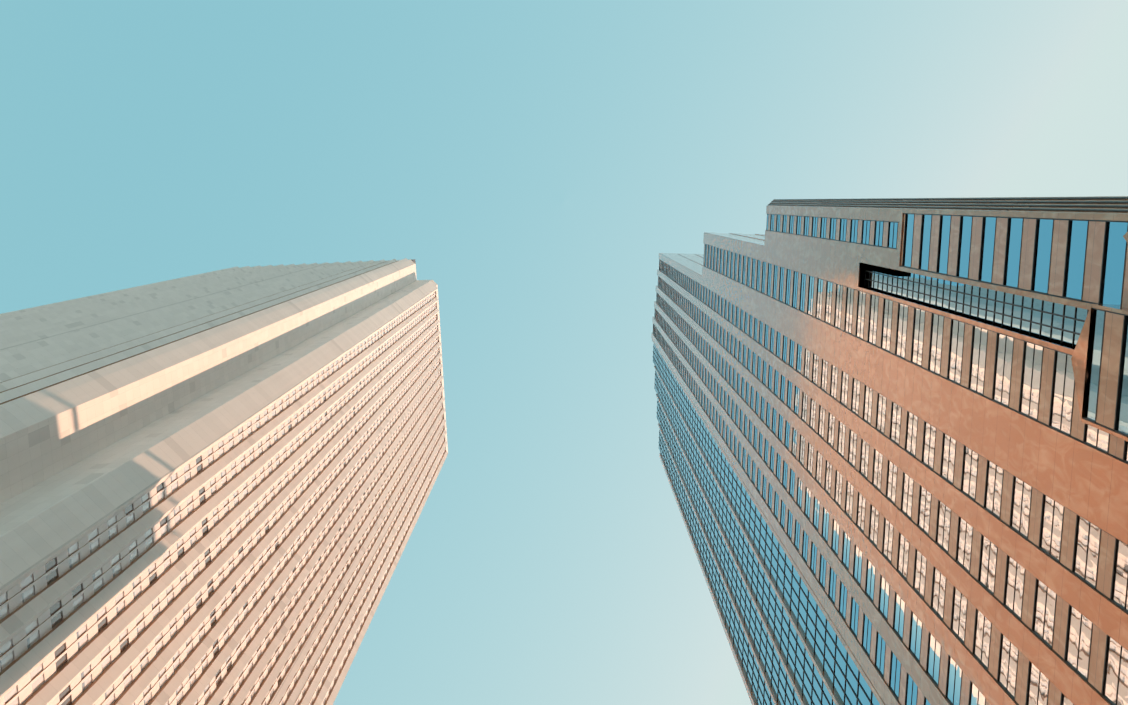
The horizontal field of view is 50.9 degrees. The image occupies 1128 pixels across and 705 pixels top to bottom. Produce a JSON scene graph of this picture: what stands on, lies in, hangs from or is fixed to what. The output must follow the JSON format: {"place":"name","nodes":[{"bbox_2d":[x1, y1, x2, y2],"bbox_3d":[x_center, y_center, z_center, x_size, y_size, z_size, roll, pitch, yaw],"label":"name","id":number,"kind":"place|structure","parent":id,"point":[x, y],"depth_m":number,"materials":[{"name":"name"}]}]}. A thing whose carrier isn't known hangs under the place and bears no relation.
{"place":"outdoors","nodes":[
{"label":"outdoors","id":0,"kind":"place"},
{"bbox_2d":[0,258,447,704],"bbox_3d":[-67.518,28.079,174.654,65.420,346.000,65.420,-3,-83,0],"label":"skyscraper","id":1,"kind":"structure","parent":0,"point":[216,487],"depth_m":137.42,"materials":[{"name":"concrete"},{"name":"glass"}]},
{"bbox_2d":[0,0,1127,704],"label":"sky","id":2,"kind":"structure","parent":0,"point":[535,162],"materials":[{"name":"blue"}]},
{"bbox_2d":[651,196,1127,704],"bbox_3d":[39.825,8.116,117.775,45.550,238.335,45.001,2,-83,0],"label":"skyscraper","id":3,"kind":"structure","parent":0,"point":[893,443],"depth_m":61.45,"materials":[{"name":"brown"}]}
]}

